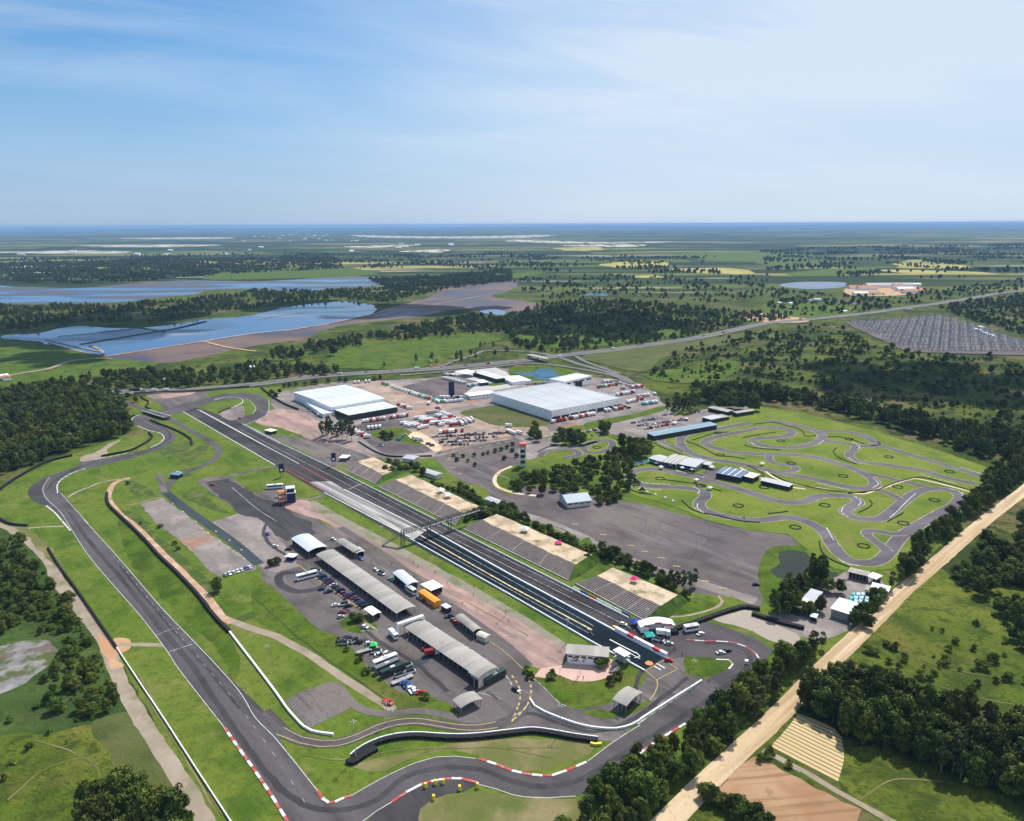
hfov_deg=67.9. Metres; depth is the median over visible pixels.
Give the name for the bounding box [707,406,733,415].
kart hall
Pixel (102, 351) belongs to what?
path
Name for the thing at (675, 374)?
pasture
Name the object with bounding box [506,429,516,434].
articulated lorry
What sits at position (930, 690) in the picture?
broadleaf tree
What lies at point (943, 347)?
substation portal
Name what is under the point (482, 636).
tent
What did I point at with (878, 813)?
track lane
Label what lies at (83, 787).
broadleaf tree
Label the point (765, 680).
eucalyptus tree
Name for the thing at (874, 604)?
broadleaf tree
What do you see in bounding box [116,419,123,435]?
eucalyptus tree
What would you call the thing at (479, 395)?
office
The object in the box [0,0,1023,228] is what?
sky
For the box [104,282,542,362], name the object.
mud flat
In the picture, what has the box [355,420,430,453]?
truck park
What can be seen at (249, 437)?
concrete wall
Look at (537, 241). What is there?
sand bank
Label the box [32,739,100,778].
wheel ruts
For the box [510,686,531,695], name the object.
tyre marks
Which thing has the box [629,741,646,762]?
broadleaf tree
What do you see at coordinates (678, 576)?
eucalyptus tree
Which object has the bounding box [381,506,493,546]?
footbridge
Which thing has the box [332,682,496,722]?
road
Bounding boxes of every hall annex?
[301,399,331,417]
[334,401,397,420]
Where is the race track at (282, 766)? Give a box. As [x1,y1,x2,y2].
[36,392,772,820]
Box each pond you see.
[514,368,560,380]
[770,550,809,578]
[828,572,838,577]
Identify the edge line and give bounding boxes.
[69,526,224,727]
[86,522,323,796]
[184,412,274,464]
[200,410,293,461]
[277,723,497,746]
[284,718,493,739]
[324,492,408,536]
[344,489,426,530]
[353,756,475,794]
[479,784,571,797]
[588,725,639,760]
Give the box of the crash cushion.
[590,741,601,745]
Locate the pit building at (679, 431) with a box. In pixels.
[647,422,716,439]
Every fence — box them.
[134,386,249,393]
[260,386,298,409]
[358,441,431,456]
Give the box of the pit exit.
[258,701,530,747]
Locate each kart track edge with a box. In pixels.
[536,439,616,455]
[624,467,962,566]
[675,419,881,489]
[818,439,976,485]
[821,430,981,477]
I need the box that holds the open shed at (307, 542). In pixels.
[291,534,326,553]
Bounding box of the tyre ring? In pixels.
[857,543,869,548]
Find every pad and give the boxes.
[202,478,319,539]
[285,681,349,727]
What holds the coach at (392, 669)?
on the paddock
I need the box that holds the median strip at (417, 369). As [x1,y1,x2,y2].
[125,331,727,391]
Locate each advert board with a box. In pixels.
[633,636,640,641]
[640,639,647,645]
[646,643,653,648]
[653,646,660,652]
[659,649,667,656]
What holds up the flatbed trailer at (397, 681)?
on the paddock
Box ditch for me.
[254,598,383,698]
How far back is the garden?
458.50 m
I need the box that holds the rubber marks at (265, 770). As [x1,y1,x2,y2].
[67,511,752,812]
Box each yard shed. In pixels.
[336,538,361,557]
[352,547,363,555]
[393,570,418,588]
[455,613,481,637]
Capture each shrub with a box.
[1,773,7,781]
[4,716,13,722]
[7,758,16,764]
[11,621,19,626]
[24,742,34,749]
[25,611,32,617]
[38,673,50,682]
[45,727,53,733]
[54,703,65,714]
[104,678,111,683]
[361,666,371,672]
[419,690,429,699]
[523,664,530,671]
[525,671,534,678]
[545,673,556,680]
[548,668,556,675]
[606,675,615,685]
[613,670,623,680]
[755,753,764,762]
[763,750,771,758]
[765,746,775,755]
[783,759,793,767]
[862,643,874,653]
[869,646,880,656]
[882,639,890,645]
[887,641,899,649]
[900,652,908,661]
[944,644,952,651]
[962,585,971,591]
[968,683,976,690]
[973,679,981,686]
[984,594,990,600]
[996,591,1002,596]
[1004,671,1015,679]
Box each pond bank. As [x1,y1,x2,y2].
[508,366,587,380]
[758,545,845,604]
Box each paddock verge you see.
[251,581,437,708]
[433,700,458,712]
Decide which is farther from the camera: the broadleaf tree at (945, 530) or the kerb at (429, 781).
the broadleaf tree at (945, 530)
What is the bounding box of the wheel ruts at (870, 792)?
[859,778,943,799]
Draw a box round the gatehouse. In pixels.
[169,472,182,478]
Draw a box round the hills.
[0,224,1023,230]
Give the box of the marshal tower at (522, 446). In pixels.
[519,442,525,466]
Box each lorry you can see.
[129,388,141,390]
[388,628,398,639]
[417,424,429,428]
[424,418,437,422]
[424,647,439,656]
[425,409,438,413]
[429,420,442,424]
[448,422,462,426]
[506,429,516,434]
[656,628,670,636]
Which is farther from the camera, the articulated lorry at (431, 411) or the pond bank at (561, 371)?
the pond bank at (561, 371)
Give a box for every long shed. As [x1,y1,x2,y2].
[848,567,869,581]
[867,572,882,583]
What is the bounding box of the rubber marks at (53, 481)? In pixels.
[47,418,170,488]
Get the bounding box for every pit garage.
[316,549,415,615]
[403,619,493,676]
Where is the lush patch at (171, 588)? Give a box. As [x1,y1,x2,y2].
[115,515,242,678]
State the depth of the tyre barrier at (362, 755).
293.30 m
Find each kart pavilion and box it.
[715,466,748,482]
[744,472,759,482]
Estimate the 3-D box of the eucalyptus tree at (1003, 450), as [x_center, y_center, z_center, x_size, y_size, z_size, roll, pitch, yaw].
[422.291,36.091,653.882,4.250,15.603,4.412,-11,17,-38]
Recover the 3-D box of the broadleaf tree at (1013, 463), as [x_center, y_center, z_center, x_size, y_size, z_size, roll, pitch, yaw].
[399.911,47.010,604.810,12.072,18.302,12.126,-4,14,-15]
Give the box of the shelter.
[810,613,818,621]
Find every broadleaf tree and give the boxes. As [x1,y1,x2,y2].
[1,420,9,429]
[4,439,10,449]
[8,422,19,436]
[13,449,25,465]
[18,410,33,418]
[29,427,38,434]
[70,799,90,820]
[73,779,94,815]
[75,660,91,676]
[79,814,95,820]
[80,794,100,815]
[86,803,108,820]
[88,777,104,794]
[94,766,129,794]
[94,796,119,820]
[95,401,105,409]
[95,403,107,412]
[96,788,116,799]
[99,791,122,820]
[100,764,139,808]
[101,419,109,427]
[109,420,122,437]
[115,410,125,423]
[118,813,127,820]
[119,794,135,814]
[120,409,130,421]
[124,798,153,820]
[126,769,150,798]
[131,788,158,810]
[142,784,166,805]
[158,809,179,820]
[165,796,193,820]
[170,782,184,808]
[208,576,222,591]
[555,814,565,820]
[585,775,605,802]
[591,813,610,820]
[592,804,612,820]
[597,760,623,793]
[603,784,616,803]
[603,794,626,820]
[614,769,622,785]
[619,753,645,780]
[620,806,631,820]
[624,767,647,799]
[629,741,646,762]
[629,795,649,811]
[634,768,665,800]
[636,798,651,820]
[642,763,651,772]
[643,748,667,775]
[647,789,659,811]
[650,778,670,800]
[655,743,676,764]
[660,736,672,749]
[663,755,685,782]
[668,731,680,755]
[679,734,702,755]
[682,719,700,738]
[682,748,702,774]
[690,707,706,721]
[694,717,709,733]
[696,781,708,797]
[700,385,707,400]
[700,786,713,803]
[702,718,718,735]
[704,700,724,725]
[705,386,714,402]
[705,687,733,714]
[707,781,720,799]
[717,721,731,740]
[720,714,739,737]
[721,702,731,709]
[722,694,732,707]
[724,794,735,811]
[726,681,753,712]
[726,710,737,723]
[726,793,742,807]
[729,803,750,820]
[737,669,761,693]
[740,676,761,700]
[740,794,753,815]
[745,801,758,818]
[749,800,764,817]
[750,810,767,820]
[751,658,769,674]
[758,666,771,682]
[764,811,775,820]
[770,656,784,670]
[771,661,786,682]
[772,591,783,608]
[772,639,793,660]
[779,643,798,662]
[781,589,795,609]
[781,650,796,674]
[788,583,797,589]
[790,579,799,586]
[791,590,803,609]
[792,639,808,659]
[796,678,817,708]
[797,649,807,669]
[799,665,823,686]
[806,644,816,662]
[809,559,829,582]
[809,686,834,718]
[815,594,827,611]
[816,674,854,712]
[817,665,846,680]
[818,554,828,568]
[827,660,846,673]
[835,688,850,710]
[835,695,857,714]
[836,680,860,693]
[836,706,849,724]
[837,696,859,735]
[848,608,862,624]
[848,665,869,683]
[849,698,884,736]
[851,710,878,744]
[852,602,867,615]
[853,679,864,692]
[854,663,873,682]
[855,691,865,700]
[862,600,875,613]
[862,713,887,741]
[863,663,883,686]
[863,673,887,698]
[865,678,896,703]
[865,695,892,725]
[870,600,879,614]
[872,662,886,674]
[873,691,897,711]
[873,720,889,743]
[882,708,909,738]
[884,670,905,679]
[886,671,904,689]
[887,683,895,691]
[890,717,914,752]
[891,689,904,704]
[891,694,916,718]
[893,679,906,688]
[896,555,919,577]
[897,552,907,563]
[898,694,915,716]
[899,683,916,697]
[902,415,917,431]
[904,407,916,416]
[904,560,919,574]
[905,677,915,687]
[906,712,927,743]
[908,551,918,564]
[908,719,930,746]
[910,529,926,547]
[911,735,929,761]
[913,684,939,710]
[913,691,934,712]
[917,417,930,436]
[919,543,930,555]
[920,529,934,543]
[920,710,944,737]
[922,707,944,715]
[925,720,932,745]
[926,728,946,762]
[929,519,943,529]
[931,713,949,731]
[939,719,970,755]
[940,525,950,539]
[943,505,960,521]
[945,518,955,530]
[954,709,972,728]
[955,511,965,527]
[956,494,974,509]
[958,430,968,441]
[960,686,981,718]
[963,418,975,429]
[964,705,974,720]
[965,720,988,751]
[966,756,991,786]
[967,743,992,757]
[969,493,982,511]
[970,576,987,595]
[971,550,987,566]
[972,716,987,742]
[973,550,987,564]
[974,491,986,505]
[975,486,984,496]
[975,701,1001,720]
[975,718,1010,752]
[977,437,989,456]
[978,528,997,541]
[980,420,991,429]
[980,472,994,485]
[980,751,1000,785]
[981,491,993,507]
[982,468,990,478]
[982,477,995,486]
[983,484,991,497]
[983,727,1007,764]
[988,552,999,565]
[989,417,1001,429]
[989,460,1002,471]
[989,545,998,554]
[990,718,1014,741]
[992,478,1002,493]
[992,596,1012,611]
[992,765,1023,795]
[994,539,1015,548]
[995,752,1016,766]
[998,475,1007,493]
[1000,465,1010,475]
[1001,714,1015,734]
[1003,722,1023,751]
[1003,740,1014,750]
[1004,709,1023,725]
[1007,459,1023,477]
[1009,453,1023,462]
[1009,568,1023,584]
[1009,703,1023,715]
[1010,427,1023,442]
[1010,600,1023,618]
[1013,563,1023,571]
[1014,614,1023,630]
[1014,631,1023,647]
[1016,508,1023,524]
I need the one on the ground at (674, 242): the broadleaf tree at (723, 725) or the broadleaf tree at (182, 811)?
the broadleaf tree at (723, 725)
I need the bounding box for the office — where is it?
[464,390,492,399]
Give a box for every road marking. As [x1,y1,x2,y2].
[511,675,520,721]
[513,679,531,719]
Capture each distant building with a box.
[0,375,10,380]
[847,285,857,288]
[852,292,868,294]
[855,286,877,289]
[863,283,913,287]
[864,291,881,294]
[891,283,902,288]
[894,287,914,290]
[900,289,924,293]
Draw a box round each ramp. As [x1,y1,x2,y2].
[400,363,628,381]
[439,350,523,365]
[524,351,634,382]
[575,356,619,373]
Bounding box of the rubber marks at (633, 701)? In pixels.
[614,649,676,719]
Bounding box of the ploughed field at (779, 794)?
[720,758,859,820]
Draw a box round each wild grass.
[123,511,220,596]
[129,480,156,497]
[159,436,194,456]
[176,441,209,463]
[183,489,227,513]
[224,612,253,625]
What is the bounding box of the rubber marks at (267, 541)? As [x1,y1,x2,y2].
[262,518,316,559]
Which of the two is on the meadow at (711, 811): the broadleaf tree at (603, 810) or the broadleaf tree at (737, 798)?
the broadleaf tree at (737, 798)
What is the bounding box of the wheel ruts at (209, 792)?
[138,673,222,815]
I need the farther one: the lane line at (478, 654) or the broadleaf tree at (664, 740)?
the lane line at (478, 654)
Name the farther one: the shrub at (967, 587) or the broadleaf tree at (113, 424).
the broadleaf tree at (113, 424)
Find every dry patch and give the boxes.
[0,521,65,570]
[351,737,596,771]
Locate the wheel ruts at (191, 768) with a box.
[135,674,217,815]
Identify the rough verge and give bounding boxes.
[310,500,566,648]
[420,791,579,820]
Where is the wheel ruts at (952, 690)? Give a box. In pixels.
[899,672,1023,705]
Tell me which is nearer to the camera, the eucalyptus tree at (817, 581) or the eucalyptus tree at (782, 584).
the eucalyptus tree at (782, 584)
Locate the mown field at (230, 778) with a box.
[0,386,979,820]
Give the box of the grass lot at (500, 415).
[460,405,550,426]
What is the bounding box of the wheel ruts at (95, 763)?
[8,757,98,798]
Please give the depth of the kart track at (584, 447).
698.41 m
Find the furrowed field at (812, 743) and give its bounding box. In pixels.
[772,714,843,780]
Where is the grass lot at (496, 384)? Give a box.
[486,382,506,385]
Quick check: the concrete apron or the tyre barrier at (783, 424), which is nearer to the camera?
the concrete apron
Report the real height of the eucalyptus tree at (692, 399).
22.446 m
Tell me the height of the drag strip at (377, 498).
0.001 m
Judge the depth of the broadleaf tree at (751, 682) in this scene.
321.74 m
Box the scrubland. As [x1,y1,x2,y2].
[0,527,124,732]
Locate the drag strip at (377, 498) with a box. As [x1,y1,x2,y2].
[184,408,664,670]
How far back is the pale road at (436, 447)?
725.75 m
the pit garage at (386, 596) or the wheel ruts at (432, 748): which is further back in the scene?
the pit garage at (386, 596)
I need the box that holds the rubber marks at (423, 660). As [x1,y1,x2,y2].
[404,654,435,669]
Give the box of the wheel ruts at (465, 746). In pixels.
[384,746,551,771]
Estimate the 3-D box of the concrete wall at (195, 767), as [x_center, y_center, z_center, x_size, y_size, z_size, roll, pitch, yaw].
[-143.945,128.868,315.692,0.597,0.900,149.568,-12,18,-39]
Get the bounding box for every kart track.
[537,439,615,456]
[563,448,582,458]
[624,467,965,565]
[658,434,689,451]
[675,419,880,489]
[765,454,799,472]
[817,430,981,477]
[819,438,977,484]
[854,443,879,446]
[861,529,906,550]
[868,473,929,487]
[877,489,904,499]
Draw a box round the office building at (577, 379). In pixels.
[549,373,592,386]
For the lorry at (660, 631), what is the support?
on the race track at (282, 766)
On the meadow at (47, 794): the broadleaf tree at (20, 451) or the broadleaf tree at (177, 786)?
the broadleaf tree at (177, 786)
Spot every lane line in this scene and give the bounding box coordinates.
[89,527,304,801]
[240,429,630,627]
[297,564,368,615]
[344,476,571,591]
[418,538,584,630]
[421,535,592,629]
[425,620,511,684]
[426,533,591,624]
[436,609,522,668]
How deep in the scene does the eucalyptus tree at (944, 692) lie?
308.34 m
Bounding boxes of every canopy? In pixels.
[364,606,381,620]
[420,580,442,593]
[455,369,475,377]
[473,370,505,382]
[475,379,488,385]
[612,686,642,713]
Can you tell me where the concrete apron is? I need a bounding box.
[311,481,424,538]
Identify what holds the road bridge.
on the mown field at (230, 778)
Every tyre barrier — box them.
[0,454,71,490]
[0,517,27,525]
[47,547,116,647]
[101,432,152,456]
[105,491,230,632]
[140,395,150,408]
[150,419,192,444]
[345,744,377,765]
[350,726,597,756]
[538,438,591,451]
[665,479,720,490]
[670,604,759,630]
[681,500,759,522]
[687,441,745,458]
[751,611,804,629]
[755,422,815,436]
[772,473,865,492]
[819,540,849,566]
[827,436,863,443]
[878,477,969,489]
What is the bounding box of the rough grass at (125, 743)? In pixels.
[96,709,186,809]
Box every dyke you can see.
[46,339,99,350]
[58,328,134,336]
[80,321,205,343]
[204,341,254,350]
[260,306,399,318]
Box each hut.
[265,428,276,434]
[339,455,349,458]
[760,477,792,490]
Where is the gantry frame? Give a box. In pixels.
[396,614,423,633]
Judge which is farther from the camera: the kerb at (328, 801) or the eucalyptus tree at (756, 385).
the eucalyptus tree at (756, 385)
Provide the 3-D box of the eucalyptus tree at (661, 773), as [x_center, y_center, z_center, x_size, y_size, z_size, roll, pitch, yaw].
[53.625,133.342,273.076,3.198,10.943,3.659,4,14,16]
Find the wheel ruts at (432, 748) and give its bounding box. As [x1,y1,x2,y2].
[304,746,559,759]
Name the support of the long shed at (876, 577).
on the mown field at (230, 778)
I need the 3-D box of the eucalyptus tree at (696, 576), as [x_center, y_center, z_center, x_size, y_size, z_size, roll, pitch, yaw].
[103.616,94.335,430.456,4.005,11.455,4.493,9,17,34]
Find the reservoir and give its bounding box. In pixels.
[10,301,377,355]
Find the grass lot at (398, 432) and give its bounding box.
[371,428,422,444]
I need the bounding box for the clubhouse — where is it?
[559,492,591,507]
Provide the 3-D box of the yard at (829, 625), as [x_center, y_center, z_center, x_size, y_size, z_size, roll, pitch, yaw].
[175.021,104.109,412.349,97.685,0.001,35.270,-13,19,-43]
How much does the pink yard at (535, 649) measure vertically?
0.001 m
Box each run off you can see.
[28,479,49,504]
[147,392,195,398]
[152,392,209,408]
[192,640,263,711]
[219,406,244,419]
[368,780,475,820]
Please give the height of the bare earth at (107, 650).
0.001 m
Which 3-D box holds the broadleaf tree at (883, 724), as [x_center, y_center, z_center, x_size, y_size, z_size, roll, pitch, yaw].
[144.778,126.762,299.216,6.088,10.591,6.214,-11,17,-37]
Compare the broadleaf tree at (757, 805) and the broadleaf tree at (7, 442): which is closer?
the broadleaf tree at (757, 805)
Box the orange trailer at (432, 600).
[418,589,440,607]
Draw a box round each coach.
[266,483,283,488]
[296,569,317,580]
[372,652,398,666]
[374,657,399,673]
[379,661,405,677]
[484,667,505,685]
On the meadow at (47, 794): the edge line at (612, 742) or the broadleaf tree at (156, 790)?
the broadleaf tree at (156, 790)
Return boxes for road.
[115,395,222,493]
[155,474,166,492]
[162,491,263,565]
[225,466,278,477]
[296,494,324,499]
[318,432,512,458]
[403,400,500,429]
[408,432,441,451]
[520,511,757,603]
[651,484,1023,820]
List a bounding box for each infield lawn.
[204,400,256,415]
[238,471,320,496]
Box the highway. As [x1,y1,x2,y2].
[103,290,1023,393]
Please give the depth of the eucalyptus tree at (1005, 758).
274.05 m
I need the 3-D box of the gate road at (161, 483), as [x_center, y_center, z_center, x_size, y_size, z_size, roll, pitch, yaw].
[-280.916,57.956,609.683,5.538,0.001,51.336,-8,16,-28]
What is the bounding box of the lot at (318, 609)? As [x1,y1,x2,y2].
[264,568,400,634]
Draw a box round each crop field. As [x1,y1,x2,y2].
[555,247,602,250]
[601,260,668,267]
[626,275,647,277]
[678,268,763,274]
[884,270,1000,274]
[894,260,977,268]
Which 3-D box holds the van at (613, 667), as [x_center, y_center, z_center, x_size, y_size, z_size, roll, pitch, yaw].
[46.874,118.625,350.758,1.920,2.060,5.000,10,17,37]
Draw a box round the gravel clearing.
[0,642,52,696]
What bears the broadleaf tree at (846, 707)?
on the ground at (674, 242)
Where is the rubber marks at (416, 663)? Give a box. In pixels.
[341,607,449,691]
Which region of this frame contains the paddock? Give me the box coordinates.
[198,476,705,740]
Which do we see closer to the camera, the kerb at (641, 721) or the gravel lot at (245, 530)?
the kerb at (641, 721)
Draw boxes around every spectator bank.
[343,457,409,483]
[376,475,485,525]
[460,514,604,580]
[575,568,690,619]
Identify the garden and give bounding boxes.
[578,537,616,571]
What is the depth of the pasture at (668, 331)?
1415.78 m
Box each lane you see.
[228,616,397,710]
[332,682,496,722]
[414,531,662,668]
[518,424,632,459]
[762,750,894,820]
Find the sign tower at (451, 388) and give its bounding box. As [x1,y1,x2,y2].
[448,382,454,395]
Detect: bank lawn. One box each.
[604,593,746,625]
[662,597,716,614]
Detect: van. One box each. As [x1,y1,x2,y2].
[318,574,327,578]
[326,580,334,584]
[336,587,345,592]
[338,640,348,644]
[340,601,349,605]
[344,594,352,598]
[350,636,359,643]
[360,603,369,608]
[371,648,381,653]
[394,671,405,677]
[404,667,415,674]
[405,661,412,666]
[609,664,617,671]
[654,636,664,642]
[671,629,678,634]
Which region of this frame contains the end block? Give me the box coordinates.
[468,661,497,687]
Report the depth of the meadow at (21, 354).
1155.11 m
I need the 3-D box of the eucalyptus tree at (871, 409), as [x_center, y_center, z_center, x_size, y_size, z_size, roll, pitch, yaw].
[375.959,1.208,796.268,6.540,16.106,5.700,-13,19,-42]
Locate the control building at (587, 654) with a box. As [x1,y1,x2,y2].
[565,644,608,665]
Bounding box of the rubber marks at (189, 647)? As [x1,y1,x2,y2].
[120,565,239,708]
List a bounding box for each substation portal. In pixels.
[930,339,939,347]
[939,343,949,350]
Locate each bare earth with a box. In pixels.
[79,440,121,461]
[93,636,134,670]
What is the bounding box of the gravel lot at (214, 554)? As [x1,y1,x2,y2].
[141,498,256,576]
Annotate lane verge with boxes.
[583,406,664,427]
[800,771,882,820]
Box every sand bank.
[0,250,138,252]
[84,244,225,246]
[113,237,231,238]
[347,244,421,247]
[352,235,549,237]
[396,250,448,251]
[510,240,674,243]
[566,244,642,246]
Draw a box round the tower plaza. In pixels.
[535,659,620,680]
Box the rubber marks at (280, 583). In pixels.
[274,571,338,593]
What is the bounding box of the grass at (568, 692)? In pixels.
[535,665,643,707]
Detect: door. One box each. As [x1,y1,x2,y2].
[470,676,473,685]
[474,678,477,687]
[575,381,581,386]
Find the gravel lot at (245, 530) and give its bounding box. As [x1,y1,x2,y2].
[212,512,295,571]
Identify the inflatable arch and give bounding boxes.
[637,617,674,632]
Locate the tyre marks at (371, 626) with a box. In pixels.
[364,622,378,630]
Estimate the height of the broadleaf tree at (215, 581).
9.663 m
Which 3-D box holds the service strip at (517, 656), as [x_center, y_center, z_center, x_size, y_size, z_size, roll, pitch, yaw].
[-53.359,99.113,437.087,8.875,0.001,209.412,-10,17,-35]
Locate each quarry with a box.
[738,313,807,322]
[843,286,922,295]
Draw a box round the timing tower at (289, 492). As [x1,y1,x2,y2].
[277,485,295,503]
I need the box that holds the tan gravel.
[713,609,798,644]
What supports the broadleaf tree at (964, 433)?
on the ground at (674, 242)
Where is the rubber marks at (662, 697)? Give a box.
[523,677,688,732]
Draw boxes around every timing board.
[278,463,283,476]
[331,452,335,464]
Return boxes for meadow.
[0,336,164,381]
[0,724,120,820]
[212,266,374,279]
[512,272,544,277]
[685,252,817,261]
[686,802,745,820]
[754,260,848,265]
[788,267,874,275]
[836,746,1023,820]
[846,571,1023,716]
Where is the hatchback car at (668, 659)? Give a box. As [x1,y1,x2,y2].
[665,657,672,661]
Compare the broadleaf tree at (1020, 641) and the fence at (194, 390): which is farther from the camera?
the fence at (194, 390)
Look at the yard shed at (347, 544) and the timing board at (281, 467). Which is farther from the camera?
the timing board at (281, 467)
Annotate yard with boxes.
[256,409,377,457]
[269,436,368,465]
[270,367,747,460]
[285,500,565,667]
[351,380,552,450]
[352,409,410,425]
[770,570,884,638]
[843,315,1023,354]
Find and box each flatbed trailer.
[355,646,378,654]
[390,673,413,685]
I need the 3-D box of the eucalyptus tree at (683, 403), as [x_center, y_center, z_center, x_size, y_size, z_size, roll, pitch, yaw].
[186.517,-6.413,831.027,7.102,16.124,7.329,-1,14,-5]
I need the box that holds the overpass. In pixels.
[526,354,549,362]
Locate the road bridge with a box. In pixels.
[141,409,170,419]
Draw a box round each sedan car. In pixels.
[511,686,520,692]
[664,641,673,644]
[716,650,725,653]
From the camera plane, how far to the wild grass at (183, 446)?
703.60 m
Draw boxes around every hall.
[294,385,385,414]
[491,382,621,419]
[505,375,531,384]
[702,415,722,422]
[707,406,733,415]
[718,414,729,420]
[732,409,754,416]
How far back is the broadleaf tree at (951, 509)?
513.65 m
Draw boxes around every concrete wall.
[116,647,230,820]
[197,409,298,463]
[215,397,242,407]
[229,631,333,735]
[242,424,279,442]
[280,443,628,618]
[409,538,644,671]
[428,528,665,658]
[530,698,640,729]
[639,679,701,719]
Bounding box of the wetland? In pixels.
[0,276,426,302]
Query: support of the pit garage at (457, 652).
on the paddock
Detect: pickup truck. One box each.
[382,698,393,705]
[444,613,454,617]
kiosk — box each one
[402,455,419,462]
[423,469,442,479]
[441,603,451,612]
[484,496,500,507]
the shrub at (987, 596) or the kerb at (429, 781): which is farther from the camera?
the shrub at (987, 596)
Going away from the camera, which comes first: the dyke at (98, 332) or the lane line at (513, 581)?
the lane line at (513, 581)
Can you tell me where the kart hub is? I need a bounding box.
[695,468,719,482]
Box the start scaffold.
[613,647,630,664]
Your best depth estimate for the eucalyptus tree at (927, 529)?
482.35 m
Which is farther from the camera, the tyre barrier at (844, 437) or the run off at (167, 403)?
the run off at (167, 403)
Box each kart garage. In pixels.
[649,454,668,464]
[660,454,687,468]
[678,457,706,471]
[702,461,713,468]
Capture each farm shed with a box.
[790,598,808,615]
[803,588,822,603]
[830,597,858,621]
[865,584,883,595]
[871,582,890,598]
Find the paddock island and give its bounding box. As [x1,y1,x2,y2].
[339,614,376,632]
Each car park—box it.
[402,378,474,398]
[434,437,522,511]
[512,486,798,605]
[628,416,700,437]
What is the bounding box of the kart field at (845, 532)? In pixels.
[561,407,990,571]
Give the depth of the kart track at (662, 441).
705.07 m
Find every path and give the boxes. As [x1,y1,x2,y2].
[0,523,214,820]
[9,358,110,375]
[25,526,62,528]
[47,342,103,354]
[67,479,127,496]
[104,296,478,356]
[105,477,234,623]
[119,643,162,646]
[492,466,535,495]
[671,596,723,616]
[765,471,874,493]
[877,478,968,491]
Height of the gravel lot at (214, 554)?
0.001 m
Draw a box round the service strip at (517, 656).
[337,527,531,666]
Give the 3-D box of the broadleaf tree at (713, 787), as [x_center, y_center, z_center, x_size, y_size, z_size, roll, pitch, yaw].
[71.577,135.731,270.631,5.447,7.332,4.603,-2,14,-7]
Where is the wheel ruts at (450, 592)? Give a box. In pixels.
[364,543,527,635]
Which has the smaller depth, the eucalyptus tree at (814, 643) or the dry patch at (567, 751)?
the dry patch at (567, 751)
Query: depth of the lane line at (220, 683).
341.11 m
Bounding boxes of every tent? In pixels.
[284,553,297,560]
[370,642,376,646]
[476,631,490,642]
[520,526,529,530]
[629,618,638,627]
[644,632,655,637]
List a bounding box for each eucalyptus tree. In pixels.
[31,443,37,451]
[49,411,54,423]
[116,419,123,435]
[317,421,324,436]
[323,420,328,434]
[327,420,333,435]
[333,424,338,439]
[336,416,343,430]
[339,422,344,438]
[343,418,350,434]
[347,420,355,438]
[577,794,592,820]
[578,813,587,820]
[582,785,594,803]
[615,813,623,820]
[622,777,629,791]
[623,788,632,806]
[627,810,637,820]
[646,744,654,754]
[653,733,662,749]
[658,768,665,783]
[665,398,670,409]
[666,569,674,582]
[671,396,676,412]
[673,571,680,589]
[674,392,681,404]
[676,395,681,412]
[680,398,684,411]
[680,570,687,587]
[683,745,692,771]
[684,398,689,412]
[687,571,694,588]
[688,393,695,412]
[692,392,698,409]
[692,568,698,585]
[697,392,701,408]
[697,731,709,756]
[731,697,741,718]
[751,694,764,715]
[754,382,760,391]
[756,685,768,708]
[761,675,771,692]
[768,589,777,614]
[769,670,782,694]
[773,599,780,617]
[777,581,788,591]
[779,589,789,612]
[782,387,789,398]
[783,572,792,583]
[783,600,791,614]
[795,655,800,672]
[796,573,807,590]
[802,568,808,579]
[807,630,819,652]
[808,684,817,709]
[809,553,816,563]
[814,576,820,588]
[819,631,826,648]
[822,559,829,572]
[827,691,841,722]
[842,659,856,679]
[842,677,853,693]
[869,404,874,418]
[875,705,885,719]
[882,735,890,751]
[888,571,896,589]
[897,567,904,583]
[910,541,918,554]
[915,410,921,418]
[924,526,929,537]
[927,530,933,544]
[932,524,936,534]
[938,689,949,703]
[954,750,968,778]
[962,501,968,513]
[968,745,982,758]
[969,703,980,718]
[983,479,992,489]
[986,709,1000,724]
[991,444,996,457]
[1000,755,1011,771]
[1001,444,1006,458]
[1013,736,1023,751]
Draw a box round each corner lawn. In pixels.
[582,700,650,718]
[683,657,730,677]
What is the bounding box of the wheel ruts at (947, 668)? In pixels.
[897,649,1001,678]
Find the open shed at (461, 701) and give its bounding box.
[452,691,481,713]
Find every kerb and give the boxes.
[46,506,69,530]
[56,468,85,492]
[138,426,164,446]
[223,728,288,820]
[316,790,351,803]
[391,777,477,801]
[478,757,586,776]
[637,682,701,724]
[640,723,685,753]
[686,639,758,657]
[716,659,733,668]
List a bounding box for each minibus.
[405,585,416,594]
[683,622,699,631]
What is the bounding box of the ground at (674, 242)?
[0,226,1023,820]
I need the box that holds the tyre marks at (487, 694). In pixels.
[477,692,500,698]
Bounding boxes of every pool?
[480,309,505,314]
[579,293,608,295]
[780,282,845,288]
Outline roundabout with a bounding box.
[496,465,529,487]
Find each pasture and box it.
[265,349,307,360]
[320,332,495,369]
[522,322,695,348]
[581,330,787,371]
[645,361,743,384]
[715,313,856,322]
[761,302,861,316]

